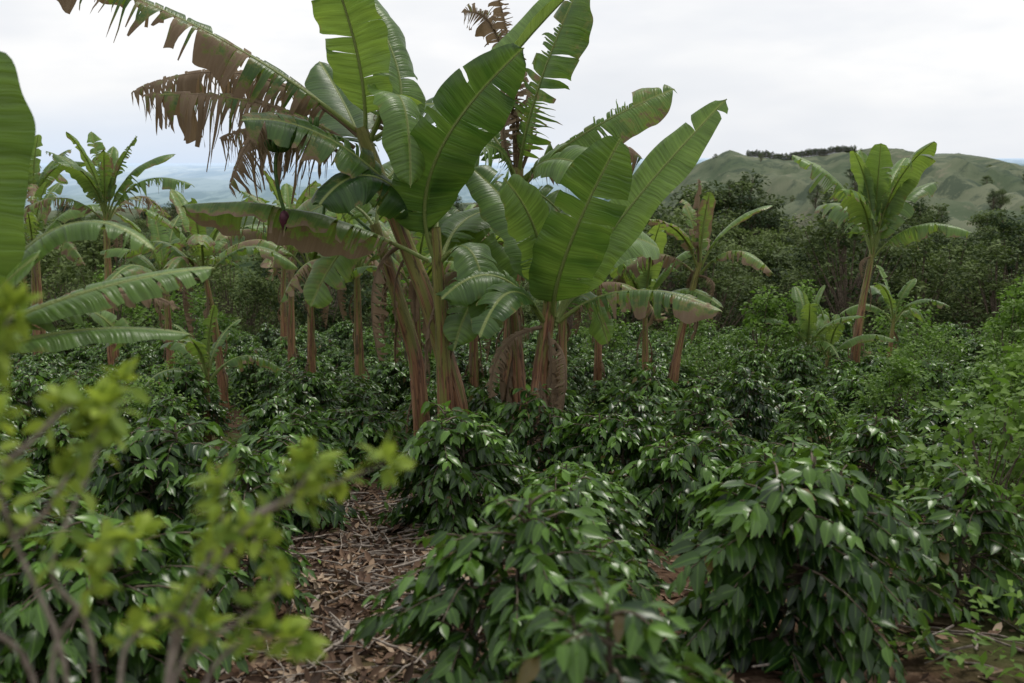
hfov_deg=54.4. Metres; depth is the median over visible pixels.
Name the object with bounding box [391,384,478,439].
coffee shrub
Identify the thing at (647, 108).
banana plant
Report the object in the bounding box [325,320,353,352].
coffee shrub
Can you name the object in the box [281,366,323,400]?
coffee shrub
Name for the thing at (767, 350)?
coffee shrub
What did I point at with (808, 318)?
banana plant
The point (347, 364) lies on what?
coffee shrub
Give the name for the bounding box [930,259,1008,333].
broadleaf tree
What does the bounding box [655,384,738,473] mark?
coffee shrub
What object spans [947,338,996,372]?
coffee shrub
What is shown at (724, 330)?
coffee shrub
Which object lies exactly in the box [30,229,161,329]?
broadleaf tree
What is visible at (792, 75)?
sky
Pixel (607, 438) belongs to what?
coffee shrub
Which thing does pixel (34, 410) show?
coffee shrub
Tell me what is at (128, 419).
coffee shrub
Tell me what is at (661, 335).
coffee shrub
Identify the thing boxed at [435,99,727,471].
banana plant
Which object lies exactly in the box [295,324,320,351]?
coffee shrub
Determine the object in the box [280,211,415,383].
banana plant
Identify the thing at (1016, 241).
broadleaf tree
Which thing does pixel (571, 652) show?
coffee shrub
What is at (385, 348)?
leafy shrub
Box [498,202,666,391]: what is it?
banana plant
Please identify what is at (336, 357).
coffee shrub
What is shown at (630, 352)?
coffee shrub
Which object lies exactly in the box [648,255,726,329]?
broadleaf tree
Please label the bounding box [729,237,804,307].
broadleaf tree
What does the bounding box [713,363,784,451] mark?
coffee shrub
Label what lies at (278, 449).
coffee shrub
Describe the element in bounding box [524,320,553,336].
coffee shrub
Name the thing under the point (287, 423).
coffee shrub
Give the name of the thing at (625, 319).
broadleaf tree
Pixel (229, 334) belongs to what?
coffee shrub
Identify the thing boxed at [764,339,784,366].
coffee shrub
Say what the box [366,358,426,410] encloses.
coffee shrub
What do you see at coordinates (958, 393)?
coffee shrub
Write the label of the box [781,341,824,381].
coffee shrub
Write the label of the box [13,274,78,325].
broadleaf tree
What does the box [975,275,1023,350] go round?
leafy shrub
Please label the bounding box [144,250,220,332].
broadleaf tree
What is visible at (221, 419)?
coffee shrub
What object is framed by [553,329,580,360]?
coffee shrub
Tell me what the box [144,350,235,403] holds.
leafy shrub
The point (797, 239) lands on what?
broadleaf tree
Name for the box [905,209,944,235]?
broadleaf tree
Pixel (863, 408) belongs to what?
coffee shrub
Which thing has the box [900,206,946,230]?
broadleaf tree
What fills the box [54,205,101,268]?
broadleaf tree
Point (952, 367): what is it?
coffee shrub
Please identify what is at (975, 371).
coffee shrub
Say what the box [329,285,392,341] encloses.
broadleaf tree
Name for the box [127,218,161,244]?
broadleaf tree
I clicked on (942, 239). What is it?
broadleaf tree
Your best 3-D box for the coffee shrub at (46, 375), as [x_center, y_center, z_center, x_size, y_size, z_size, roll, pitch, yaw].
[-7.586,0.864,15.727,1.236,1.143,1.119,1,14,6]
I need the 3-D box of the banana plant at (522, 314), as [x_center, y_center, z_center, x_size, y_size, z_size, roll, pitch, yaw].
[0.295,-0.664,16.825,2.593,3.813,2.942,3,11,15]
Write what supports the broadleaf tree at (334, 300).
on the ground
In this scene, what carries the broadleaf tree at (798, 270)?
on the ground
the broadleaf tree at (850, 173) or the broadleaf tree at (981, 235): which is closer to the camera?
the broadleaf tree at (981, 235)
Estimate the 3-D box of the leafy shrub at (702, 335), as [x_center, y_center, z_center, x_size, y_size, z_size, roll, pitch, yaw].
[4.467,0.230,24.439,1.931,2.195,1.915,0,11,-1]
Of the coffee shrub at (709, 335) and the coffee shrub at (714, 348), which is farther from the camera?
the coffee shrub at (709, 335)
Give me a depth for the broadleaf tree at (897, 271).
41.61 m
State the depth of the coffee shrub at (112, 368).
16.13 m
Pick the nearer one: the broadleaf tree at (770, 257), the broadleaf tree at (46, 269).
the broadleaf tree at (46, 269)
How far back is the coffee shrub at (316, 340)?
24.44 m
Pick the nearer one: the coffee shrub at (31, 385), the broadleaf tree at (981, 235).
the coffee shrub at (31, 385)
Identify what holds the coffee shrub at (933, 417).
on the ground
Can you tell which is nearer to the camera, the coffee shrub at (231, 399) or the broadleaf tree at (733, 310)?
the coffee shrub at (231, 399)
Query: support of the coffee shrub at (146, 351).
on the ground
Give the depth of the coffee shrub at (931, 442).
8.25 m
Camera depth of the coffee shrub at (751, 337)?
25.82 m
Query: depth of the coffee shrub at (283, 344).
23.35 m
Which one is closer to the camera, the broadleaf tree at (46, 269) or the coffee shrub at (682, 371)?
the coffee shrub at (682, 371)
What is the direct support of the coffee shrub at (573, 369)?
on the ground
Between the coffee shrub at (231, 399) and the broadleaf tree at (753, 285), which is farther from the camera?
the broadleaf tree at (753, 285)
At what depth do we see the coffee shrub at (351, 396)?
13.40 m
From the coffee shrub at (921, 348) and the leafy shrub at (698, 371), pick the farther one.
the coffee shrub at (921, 348)
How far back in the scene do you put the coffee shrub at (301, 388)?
12.36 m
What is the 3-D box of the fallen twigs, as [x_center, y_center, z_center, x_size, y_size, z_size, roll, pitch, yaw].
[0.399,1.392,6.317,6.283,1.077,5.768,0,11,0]
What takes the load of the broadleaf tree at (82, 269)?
on the ground
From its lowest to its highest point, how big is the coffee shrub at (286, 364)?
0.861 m
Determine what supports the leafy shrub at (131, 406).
on the ground
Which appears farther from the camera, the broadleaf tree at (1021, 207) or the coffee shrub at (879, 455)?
the broadleaf tree at (1021, 207)
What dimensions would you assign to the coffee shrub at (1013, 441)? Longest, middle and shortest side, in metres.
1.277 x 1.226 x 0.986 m
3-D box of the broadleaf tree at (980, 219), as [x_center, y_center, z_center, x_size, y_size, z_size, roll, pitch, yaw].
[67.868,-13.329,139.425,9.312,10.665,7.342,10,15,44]
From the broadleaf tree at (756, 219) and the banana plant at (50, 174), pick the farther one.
the broadleaf tree at (756, 219)
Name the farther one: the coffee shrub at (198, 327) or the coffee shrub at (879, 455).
the coffee shrub at (198, 327)
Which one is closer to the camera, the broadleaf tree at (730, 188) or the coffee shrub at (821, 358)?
the coffee shrub at (821, 358)
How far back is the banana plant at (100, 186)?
19.73 m
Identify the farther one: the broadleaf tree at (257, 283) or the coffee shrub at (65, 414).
the broadleaf tree at (257, 283)
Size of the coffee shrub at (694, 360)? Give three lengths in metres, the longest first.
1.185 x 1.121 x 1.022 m
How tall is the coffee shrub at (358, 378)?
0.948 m
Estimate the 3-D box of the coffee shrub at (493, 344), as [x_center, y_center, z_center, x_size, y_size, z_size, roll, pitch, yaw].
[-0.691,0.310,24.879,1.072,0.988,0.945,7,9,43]
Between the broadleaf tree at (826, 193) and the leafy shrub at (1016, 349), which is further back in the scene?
the broadleaf tree at (826, 193)
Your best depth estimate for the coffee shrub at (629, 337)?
29.04 m
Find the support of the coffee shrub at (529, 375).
on the ground
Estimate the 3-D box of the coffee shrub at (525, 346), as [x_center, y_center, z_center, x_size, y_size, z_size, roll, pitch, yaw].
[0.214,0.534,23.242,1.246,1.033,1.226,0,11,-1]
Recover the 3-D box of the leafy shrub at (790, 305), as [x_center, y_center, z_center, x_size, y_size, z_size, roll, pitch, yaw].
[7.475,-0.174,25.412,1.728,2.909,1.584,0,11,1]
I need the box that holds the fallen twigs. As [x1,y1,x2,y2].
[88,490,1023,682]
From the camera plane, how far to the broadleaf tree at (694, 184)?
102.43 m
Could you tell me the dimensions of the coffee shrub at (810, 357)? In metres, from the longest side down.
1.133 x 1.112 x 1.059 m
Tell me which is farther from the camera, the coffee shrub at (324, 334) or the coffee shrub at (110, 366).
the coffee shrub at (324, 334)
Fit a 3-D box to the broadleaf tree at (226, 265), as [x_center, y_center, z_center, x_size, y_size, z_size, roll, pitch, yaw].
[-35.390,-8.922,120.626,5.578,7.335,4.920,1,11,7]
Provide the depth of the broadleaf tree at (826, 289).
41.94 m
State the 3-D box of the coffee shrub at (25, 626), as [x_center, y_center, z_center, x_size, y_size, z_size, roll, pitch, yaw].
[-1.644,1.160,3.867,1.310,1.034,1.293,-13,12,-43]
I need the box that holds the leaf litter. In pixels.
[98,479,1023,682]
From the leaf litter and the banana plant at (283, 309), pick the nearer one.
the leaf litter
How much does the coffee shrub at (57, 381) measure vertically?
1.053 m
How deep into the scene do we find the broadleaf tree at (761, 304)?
44.58 m
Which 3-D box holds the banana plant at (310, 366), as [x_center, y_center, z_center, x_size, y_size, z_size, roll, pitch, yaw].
[-3.566,-0.610,16.157,2.567,3.883,2.393,2,11,11]
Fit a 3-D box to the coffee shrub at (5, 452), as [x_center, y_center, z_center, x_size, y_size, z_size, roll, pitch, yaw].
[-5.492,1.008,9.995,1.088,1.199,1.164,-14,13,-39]
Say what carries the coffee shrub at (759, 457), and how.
on the ground
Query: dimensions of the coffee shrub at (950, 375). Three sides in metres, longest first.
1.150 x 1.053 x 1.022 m
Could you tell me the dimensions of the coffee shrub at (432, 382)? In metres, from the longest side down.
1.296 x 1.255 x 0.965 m
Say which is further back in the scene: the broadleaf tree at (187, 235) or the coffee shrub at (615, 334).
the broadleaf tree at (187, 235)
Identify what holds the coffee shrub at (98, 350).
on the ground
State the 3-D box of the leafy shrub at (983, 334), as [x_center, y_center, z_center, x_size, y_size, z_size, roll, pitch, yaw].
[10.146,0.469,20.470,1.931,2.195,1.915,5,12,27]
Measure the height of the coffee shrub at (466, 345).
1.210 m
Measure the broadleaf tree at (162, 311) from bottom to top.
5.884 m
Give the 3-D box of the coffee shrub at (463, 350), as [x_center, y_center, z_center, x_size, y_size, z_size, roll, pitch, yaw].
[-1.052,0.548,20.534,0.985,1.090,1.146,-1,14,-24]
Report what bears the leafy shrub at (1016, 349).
on the ground
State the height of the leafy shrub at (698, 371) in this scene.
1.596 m
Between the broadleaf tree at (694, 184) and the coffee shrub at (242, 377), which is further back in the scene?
the broadleaf tree at (694, 184)
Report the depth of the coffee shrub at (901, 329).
27.12 m
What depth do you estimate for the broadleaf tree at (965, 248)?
84.35 m
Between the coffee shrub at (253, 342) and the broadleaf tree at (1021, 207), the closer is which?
the coffee shrub at (253, 342)
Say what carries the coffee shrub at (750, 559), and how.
on the ground
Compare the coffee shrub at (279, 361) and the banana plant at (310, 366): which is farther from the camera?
the coffee shrub at (279, 361)
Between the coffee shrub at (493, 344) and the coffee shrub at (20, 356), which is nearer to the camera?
the coffee shrub at (20, 356)
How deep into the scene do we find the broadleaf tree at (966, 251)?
63.08 m
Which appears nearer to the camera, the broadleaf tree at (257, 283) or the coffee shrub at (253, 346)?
the coffee shrub at (253, 346)
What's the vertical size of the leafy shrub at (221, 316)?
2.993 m
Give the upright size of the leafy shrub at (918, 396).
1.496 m
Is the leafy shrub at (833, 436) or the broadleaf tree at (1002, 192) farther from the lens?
the broadleaf tree at (1002, 192)
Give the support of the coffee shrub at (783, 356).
on the ground
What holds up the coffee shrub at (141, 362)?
on the ground
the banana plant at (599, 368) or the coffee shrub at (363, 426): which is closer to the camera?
the coffee shrub at (363, 426)
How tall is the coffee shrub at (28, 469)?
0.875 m
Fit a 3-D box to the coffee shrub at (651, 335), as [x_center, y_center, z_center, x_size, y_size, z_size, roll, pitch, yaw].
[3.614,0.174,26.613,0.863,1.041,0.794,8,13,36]
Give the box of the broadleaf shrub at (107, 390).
[0,279,416,682]
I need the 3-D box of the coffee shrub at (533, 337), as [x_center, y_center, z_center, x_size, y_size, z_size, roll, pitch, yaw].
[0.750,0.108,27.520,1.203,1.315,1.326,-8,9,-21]
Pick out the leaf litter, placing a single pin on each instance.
(259, 661)
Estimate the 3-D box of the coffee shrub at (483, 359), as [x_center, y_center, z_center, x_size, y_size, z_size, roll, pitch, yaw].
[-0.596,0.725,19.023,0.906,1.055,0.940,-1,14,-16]
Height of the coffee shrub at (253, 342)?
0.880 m
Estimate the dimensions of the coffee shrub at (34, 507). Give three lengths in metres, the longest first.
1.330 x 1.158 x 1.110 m
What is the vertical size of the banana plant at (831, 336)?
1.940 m
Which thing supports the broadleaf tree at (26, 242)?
on the ground
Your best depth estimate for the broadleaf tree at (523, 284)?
77.24 m
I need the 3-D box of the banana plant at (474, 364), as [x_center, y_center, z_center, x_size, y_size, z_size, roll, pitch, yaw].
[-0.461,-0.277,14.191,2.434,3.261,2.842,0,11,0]
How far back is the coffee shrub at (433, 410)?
11.61 m
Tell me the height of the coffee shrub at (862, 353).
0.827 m
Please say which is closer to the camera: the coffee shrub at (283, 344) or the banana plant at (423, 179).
the banana plant at (423, 179)
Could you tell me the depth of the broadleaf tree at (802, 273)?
49.25 m
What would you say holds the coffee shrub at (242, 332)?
on the ground
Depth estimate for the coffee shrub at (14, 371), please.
16.57 m
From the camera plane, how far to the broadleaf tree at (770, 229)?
102.50 m
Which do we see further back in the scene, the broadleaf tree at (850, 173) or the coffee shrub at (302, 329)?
the broadleaf tree at (850, 173)
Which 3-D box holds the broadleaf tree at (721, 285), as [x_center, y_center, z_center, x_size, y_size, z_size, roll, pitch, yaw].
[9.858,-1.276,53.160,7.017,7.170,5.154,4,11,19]
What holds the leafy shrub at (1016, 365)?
on the ground
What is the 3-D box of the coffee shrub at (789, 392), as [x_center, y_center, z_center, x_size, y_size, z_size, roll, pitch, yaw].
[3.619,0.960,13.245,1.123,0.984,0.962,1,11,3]
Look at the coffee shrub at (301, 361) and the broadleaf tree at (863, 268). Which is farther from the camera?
the broadleaf tree at (863, 268)
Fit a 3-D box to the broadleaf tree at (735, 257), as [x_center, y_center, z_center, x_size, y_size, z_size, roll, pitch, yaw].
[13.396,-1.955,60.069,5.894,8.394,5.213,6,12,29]
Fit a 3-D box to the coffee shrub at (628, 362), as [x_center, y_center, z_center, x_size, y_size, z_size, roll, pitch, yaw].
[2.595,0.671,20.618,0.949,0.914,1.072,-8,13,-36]
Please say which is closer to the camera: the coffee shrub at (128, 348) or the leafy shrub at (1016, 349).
the leafy shrub at (1016, 349)
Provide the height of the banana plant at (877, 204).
5.122 m
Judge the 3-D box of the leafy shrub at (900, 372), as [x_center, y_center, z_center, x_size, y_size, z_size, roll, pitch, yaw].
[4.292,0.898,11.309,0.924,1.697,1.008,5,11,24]
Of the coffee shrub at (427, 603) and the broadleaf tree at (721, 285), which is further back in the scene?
the broadleaf tree at (721, 285)
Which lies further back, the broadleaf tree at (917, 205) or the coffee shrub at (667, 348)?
the broadleaf tree at (917, 205)
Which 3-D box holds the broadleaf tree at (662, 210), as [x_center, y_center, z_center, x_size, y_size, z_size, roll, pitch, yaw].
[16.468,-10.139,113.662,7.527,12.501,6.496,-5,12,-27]
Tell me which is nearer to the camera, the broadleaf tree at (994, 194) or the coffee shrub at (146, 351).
the coffee shrub at (146, 351)
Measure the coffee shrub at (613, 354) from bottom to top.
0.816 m
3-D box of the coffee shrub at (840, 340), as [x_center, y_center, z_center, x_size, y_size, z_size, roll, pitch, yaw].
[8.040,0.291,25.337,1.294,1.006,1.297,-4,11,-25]
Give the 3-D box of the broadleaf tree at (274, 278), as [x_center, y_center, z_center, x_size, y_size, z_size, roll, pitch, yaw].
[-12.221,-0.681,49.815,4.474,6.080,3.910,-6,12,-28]
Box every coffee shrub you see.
[0,371,54,443]
[0,405,21,455]
[0,406,26,462]
[0,455,48,509]
[0,468,121,610]
[0,474,55,522]
[0,515,257,682]
[2,375,24,387]
[8,365,23,379]
[10,352,48,368]
[11,386,61,427]
[13,362,61,411]
[15,358,73,384]
[15,420,130,497]
[21,352,67,376]
[43,406,115,451]
[44,367,84,419]
[45,347,78,367]
[46,370,133,421]
[57,360,98,377]
[60,416,268,576]
[64,345,103,372]
[80,363,118,377]
[85,343,122,369]
[88,379,150,428]
[90,352,122,367]
[99,367,138,386]
[113,350,156,387]
[116,341,144,354]
[121,346,158,367]
[133,343,158,361]
[134,417,202,508]
[136,364,169,396]
[137,395,216,467]
[141,339,160,349]
[147,340,191,369]
[147,359,230,439]
[165,438,318,633]
[185,318,211,341]
[189,379,233,430]
[205,331,236,357]
[206,347,235,360]
[210,359,252,404]
[222,344,259,358]
[224,334,264,349]
[226,346,285,409]
[229,433,371,538]
[236,330,252,336]
[236,393,313,455]
[243,339,265,354]
[245,355,283,394]
[246,342,262,355]
[248,370,282,407]
[252,408,358,491]
[254,323,279,352]
[263,346,287,358]
[264,348,287,367]
[271,368,350,440]
[272,333,306,350]
[277,336,298,354]
[279,363,319,377]
[280,351,334,376]
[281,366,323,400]
[284,351,331,378]
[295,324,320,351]
[298,337,325,353]
[311,404,410,479]
[316,329,330,343]
[316,338,348,355]
[316,362,353,397]
[322,349,353,369]
[324,379,398,438]
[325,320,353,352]
[325,325,343,344]
[326,374,399,417]
[339,356,385,376]
[343,360,386,390]
[343,484,638,682]
[344,331,366,359]
[351,332,383,360]
[363,326,382,340]
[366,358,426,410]
[366,399,535,543]
[374,336,402,372]
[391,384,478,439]
[395,385,437,450]
[398,370,436,415]
[407,412,512,482]
[433,349,480,386]
[452,342,483,353]
[455,345,468,360]
[461,362,499,421]
[466,377,512,461]
[478,347,493,363]
[478,351,496,368]
[480,328,502,354]
[480,337,499,362]
[482,384,592,495]
[482,465,675,622]
[490,570,733,682]
[515,459,654,559]
[523,321,553,347]
[523,342,535,364]
[523,344,535,367]
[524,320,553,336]
[525,367,532,393]
[526,380,589,458]
[528,533,687,682]
[543,408,666,500]
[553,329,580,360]
[553,356,590,403]
[557,331,590,359]
[566,395,590,425]
[567,356,619,401]
[578,340,608,357]
[579,348,593,365]
[579,375,630,420]
[582,387,672,461]
[602,347,625,369]
[604,327,627,352]
[605,361,697,440]
[607,359,657,385]
[608,432,749,552]
[611,347,663,370]
[612,353,641,375]
[616,391,682,429]
[617,345,641,351]
[618,326,636,345]
[623,348,671,377]
[626,321,648,344]
[637,329,657,346]
[649,340,674,356]
[650,335,675,347]
[652,358,696,389]
[653,330,674,345]
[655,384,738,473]
[659,445,971,682]
[662,375,741,431]
[667,360,699,378]
[669,342,711,369]
[685,325,723,358]
[685,351,725,378]
[690,414,777,507]
[701,339,724,371]
[705,372,737,411]
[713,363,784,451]
[717,325,735,335]
[717,334,730,351]
[717,343,742,356]
[717,433,873,569]
[719,346,753,385]
[724,347,780,405]
[734,328,766,345]
[742,336,777,376]
[742,378,822,432]
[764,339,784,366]
[764,387,849,465]
[767,347,821,397]
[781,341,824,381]
[787,347,827,391]
[814,359,855,406]
[816,336,847,362]
[816,356,860,388]
[821,342,849,367]
[822,392,921,449]
[823,412,941,538]
[826,374,885,430]
[836,317,863,349]
[841,366,866,380]
[846,346,868,359]
[849,353,900,388]
[866,337,901,356]
[879,322,922,353]
[887,429,1010,514]
[894,357,962,407]
[895,462,1023,632]
[899,399,993,454]
[907,343,935,357]
[932,362,964,403]
[934,335,960,364]
[937,322,974,345]
[938,388,985,428]
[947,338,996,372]
[950,361,998,404]
[954,335,989,359]
[955,360,983,391]
[969,373,1012,429]
[987,424,1022,495]
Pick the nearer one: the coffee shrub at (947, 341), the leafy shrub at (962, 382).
the leafy shrub at (962, 382)
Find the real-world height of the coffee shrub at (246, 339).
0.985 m
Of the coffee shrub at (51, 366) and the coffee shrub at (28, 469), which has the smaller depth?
the coffee shrub at (28, 469)
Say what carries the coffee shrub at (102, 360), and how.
on the ground
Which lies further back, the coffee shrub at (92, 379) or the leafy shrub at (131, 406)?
the coffee shrub at (92, 379)
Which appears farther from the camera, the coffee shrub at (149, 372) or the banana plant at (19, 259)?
the coffee shrub at (149, 372)
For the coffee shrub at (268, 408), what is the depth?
11.18 m
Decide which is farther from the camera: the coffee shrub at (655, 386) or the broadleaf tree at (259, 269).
the broadleaf tree at (259, 269)
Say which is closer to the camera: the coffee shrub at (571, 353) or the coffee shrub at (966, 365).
the coffee shrub at (966, 365)
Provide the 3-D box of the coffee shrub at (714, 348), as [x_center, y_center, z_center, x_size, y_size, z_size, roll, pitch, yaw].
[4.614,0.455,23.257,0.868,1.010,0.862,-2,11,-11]
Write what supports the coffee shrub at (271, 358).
on the ground
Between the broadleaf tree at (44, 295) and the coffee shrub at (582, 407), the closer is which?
the coffee shrub at (582, 407)
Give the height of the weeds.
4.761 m
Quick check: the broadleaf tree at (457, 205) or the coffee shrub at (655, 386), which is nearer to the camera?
the coffee shrub at (655, 386)
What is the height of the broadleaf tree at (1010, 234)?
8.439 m
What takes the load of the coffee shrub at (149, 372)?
on the ground
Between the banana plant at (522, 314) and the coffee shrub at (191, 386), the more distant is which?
the banana plant at (522, 314)
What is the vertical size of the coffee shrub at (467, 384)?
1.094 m
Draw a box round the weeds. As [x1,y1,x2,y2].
[7,330,1023,682]
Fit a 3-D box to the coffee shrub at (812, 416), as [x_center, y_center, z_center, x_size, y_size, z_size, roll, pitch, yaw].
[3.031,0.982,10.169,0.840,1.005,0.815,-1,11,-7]
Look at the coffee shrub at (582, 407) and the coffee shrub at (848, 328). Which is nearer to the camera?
the coffee shrub at (582, 407)
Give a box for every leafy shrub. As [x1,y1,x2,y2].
[73,264,147,350]
[103,374,210,459]
[127,283,244,362]
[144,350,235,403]
[368,279,435,386]
[571,279,634,362]
[656,318,728,359]
[680,338,735,380]
[723,286,812,386]
[766,279,839,349]
[770,392,856,465]
[848,346,928,444]
[851,356,951,423]
[862,293,954,356]
[873,341,953,395]
[886,369,1023,580]
[892,322,969,379]
[935,340,1023,440]
[952,340,1023,523]
[960,312,1023,360]
[962,290,1023,372]
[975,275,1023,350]
[977,328,1023,435]
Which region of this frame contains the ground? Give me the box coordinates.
[8,148,1023,682]
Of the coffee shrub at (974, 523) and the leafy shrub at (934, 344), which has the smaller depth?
the coffee shrub at (974, 523)
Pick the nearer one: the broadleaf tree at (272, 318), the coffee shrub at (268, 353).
the coffee shrub at (268, 353)
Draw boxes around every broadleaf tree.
[0,244,131,329]
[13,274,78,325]
[17,219,97,293]
[25,238,81,280]
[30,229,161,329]
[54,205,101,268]
[55,202,84,220]
[71,252,101,289]
[76,258,193,325]
[77,269,138,325]
[86,213,101,219]
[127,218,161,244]
[130,266,202,328]
[132,211,147,231]
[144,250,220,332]
[146,201,183,233]
[161,222,212,254]
[171,290,221,319]
[175,247,243,312]
[178,264,242,312]
[194,247,277,330]
[200,271,306,349]
[215,244,243,285]
[234,270,302,331]
[245,281,299,339]
[246,253,306,318]
[250,217,379,333]
[274,252,306,329]
[287,282,336,328]
[295,263,410,334]
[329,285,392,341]
[331,276,388,329]
[447,301,463,314]
[453,195,465,210]
[521,280,538,309]
[522,300,573,331]
[526,290,608,331]
[555,277,658,332]
[581,224,689,339]
[609,202,728,332]
[643,180,735,235]
[645,206,677,250]
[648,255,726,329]
[651,236,779,338]
[666,183,760,246]
[672,261,754,329]
[677,249,755,333]
[685,215,756,277]
[713,168,801,257]
[718,204,797,252]
[718,239,773,318]
[720,188,788,272]
[721,291,753,332]
[722,242,765,278]
[724,180,733,193]
[726,279,794,330]
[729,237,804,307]
[733,275,763,328]
[735,227,783,276]
[737,264,828,332]
[747,227,796,274]
[765,288,887,350]
[778,183,928,345]
[779,218,802,246]
[779,249,836,307]
[781,224,879,332]
[781,230,812,260]
[781,262,842,315]
[800,223,903,271]
[807,184,823,208]
[817,191,830,204]
[829,246,893,314]
[842,267,952,350]
[844,169,853,177]
[848,175,857,191]
[852,241,962,343]
[870,236,972,336]
[880,259,959,313]
[893,197,949,252]
[898,212,951,256]
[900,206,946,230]
[902,229,974,258]
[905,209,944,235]
[925,235,1003,324]
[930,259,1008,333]
[937,205,949,219]
[937,239,1023,336]
[937,247,999,304]
[949,239,978,259]
[950,274,1009,332]
[958,207,1023,326]
[962,225,1007,247]
[963,208,1008,252]
[981,175,993,185]
[986,189,1001,209]
[989,189,1014,207]
[995,221,1023,264]
[1007,205,1023,242]
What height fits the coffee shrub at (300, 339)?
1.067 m
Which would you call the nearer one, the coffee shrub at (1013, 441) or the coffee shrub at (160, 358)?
the coffee shrub at (1013, 441)
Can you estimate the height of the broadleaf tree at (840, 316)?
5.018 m
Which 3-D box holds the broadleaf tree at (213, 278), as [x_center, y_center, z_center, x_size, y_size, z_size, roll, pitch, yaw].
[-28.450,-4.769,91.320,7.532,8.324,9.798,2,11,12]
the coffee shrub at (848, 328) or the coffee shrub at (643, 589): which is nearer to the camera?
the coffee shrub at (643, 589)
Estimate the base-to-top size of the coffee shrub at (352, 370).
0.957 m
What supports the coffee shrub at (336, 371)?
on the ground
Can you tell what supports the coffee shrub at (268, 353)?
on the ground
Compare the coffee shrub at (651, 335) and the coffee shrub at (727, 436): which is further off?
the coffee shrub at (651, 335)
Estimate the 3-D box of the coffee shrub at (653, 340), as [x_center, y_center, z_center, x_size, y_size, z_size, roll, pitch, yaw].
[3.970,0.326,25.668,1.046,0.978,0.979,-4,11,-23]
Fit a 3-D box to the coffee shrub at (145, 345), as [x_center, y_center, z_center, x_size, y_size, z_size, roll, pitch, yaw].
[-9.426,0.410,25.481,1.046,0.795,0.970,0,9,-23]
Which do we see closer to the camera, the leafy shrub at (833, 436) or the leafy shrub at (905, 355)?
the leafy shrub at (833, 436)
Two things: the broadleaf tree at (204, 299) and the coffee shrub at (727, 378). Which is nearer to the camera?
the coffee shrub at (727, 378)
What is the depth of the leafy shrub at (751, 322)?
19.22 m
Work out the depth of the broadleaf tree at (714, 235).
65.79 m
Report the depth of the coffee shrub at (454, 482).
7.08 m
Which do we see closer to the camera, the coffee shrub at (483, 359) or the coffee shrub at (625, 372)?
the coffee shrub at (625, 372)
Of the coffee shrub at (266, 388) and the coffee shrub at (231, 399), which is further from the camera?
the coffee shrub at (231, 399)
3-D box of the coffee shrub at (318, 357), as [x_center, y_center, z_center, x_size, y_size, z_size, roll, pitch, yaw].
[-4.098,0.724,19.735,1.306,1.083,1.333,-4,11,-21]
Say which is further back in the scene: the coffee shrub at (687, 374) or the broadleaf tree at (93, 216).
the broadleaf tree at (93, 216)
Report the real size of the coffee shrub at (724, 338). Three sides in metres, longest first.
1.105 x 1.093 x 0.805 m
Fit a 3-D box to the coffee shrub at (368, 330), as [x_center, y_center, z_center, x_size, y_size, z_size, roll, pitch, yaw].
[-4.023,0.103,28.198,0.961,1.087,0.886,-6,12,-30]
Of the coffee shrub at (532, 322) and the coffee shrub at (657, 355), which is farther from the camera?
the coffee shrub at (532, 322)
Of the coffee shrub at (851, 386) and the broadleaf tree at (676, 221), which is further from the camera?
the broadleaf tree at (676, 221)
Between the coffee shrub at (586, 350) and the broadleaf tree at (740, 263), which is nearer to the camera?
the coffee shrub at (586, 350)
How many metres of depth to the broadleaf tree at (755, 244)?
89.60 m
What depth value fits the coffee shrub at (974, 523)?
5.07 m
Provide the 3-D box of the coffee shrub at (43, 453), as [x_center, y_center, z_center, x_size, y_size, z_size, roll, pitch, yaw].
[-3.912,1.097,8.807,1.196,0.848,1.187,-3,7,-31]
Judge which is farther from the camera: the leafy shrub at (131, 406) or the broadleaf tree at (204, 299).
the broadleaf tree at (204, 299)
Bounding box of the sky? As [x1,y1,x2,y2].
[0,0,1023,162]
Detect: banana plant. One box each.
[0,51,214,352]
[23,181,120,356]
[24,132,193,369]
[24,135,84,333]
[57,0,563,443]
[98,206,239,368]
[120,189,297,424]
[145,305,282,442]
[212,170,362,366]
[212,183,378,373]
[232,191,296,357]
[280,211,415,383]
[329,217,488,387]
[351,209,410,346]
[390,204,503,398]
[420,0,677,392]
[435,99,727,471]
[487,228,523,327]
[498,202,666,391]
[525,257,677,402]
[610,224,722,387]
[612,179,774,412]
[759,285,863,359]
[792,141,971,362]
[801,304,894,373]
[839,264,949,356]
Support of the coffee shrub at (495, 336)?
on the ground
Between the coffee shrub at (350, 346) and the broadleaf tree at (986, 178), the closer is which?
the coffee shrub at (350, 346)
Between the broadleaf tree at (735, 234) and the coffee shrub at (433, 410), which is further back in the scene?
the broadleaf tree at (735, 234)
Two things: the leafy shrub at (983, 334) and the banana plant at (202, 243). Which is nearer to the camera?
the banana plant at (202, 243)
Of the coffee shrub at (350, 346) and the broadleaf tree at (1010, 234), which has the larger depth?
the broadleaf tree at (1010, 234)
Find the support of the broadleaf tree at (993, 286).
on the ground
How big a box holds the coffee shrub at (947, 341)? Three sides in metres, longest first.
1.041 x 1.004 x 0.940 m
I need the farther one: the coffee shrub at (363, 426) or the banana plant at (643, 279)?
the banana plant at (643, 279)
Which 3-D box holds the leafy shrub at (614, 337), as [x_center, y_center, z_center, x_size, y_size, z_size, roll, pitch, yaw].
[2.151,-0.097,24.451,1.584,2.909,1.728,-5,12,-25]
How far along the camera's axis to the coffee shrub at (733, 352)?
20.39 m
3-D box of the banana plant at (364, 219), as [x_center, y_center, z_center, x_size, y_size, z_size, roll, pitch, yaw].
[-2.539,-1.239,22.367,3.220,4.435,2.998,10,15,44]
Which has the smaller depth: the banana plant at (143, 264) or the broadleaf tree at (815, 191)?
the banana plant at (143, 264)
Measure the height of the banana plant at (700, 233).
3.806 m

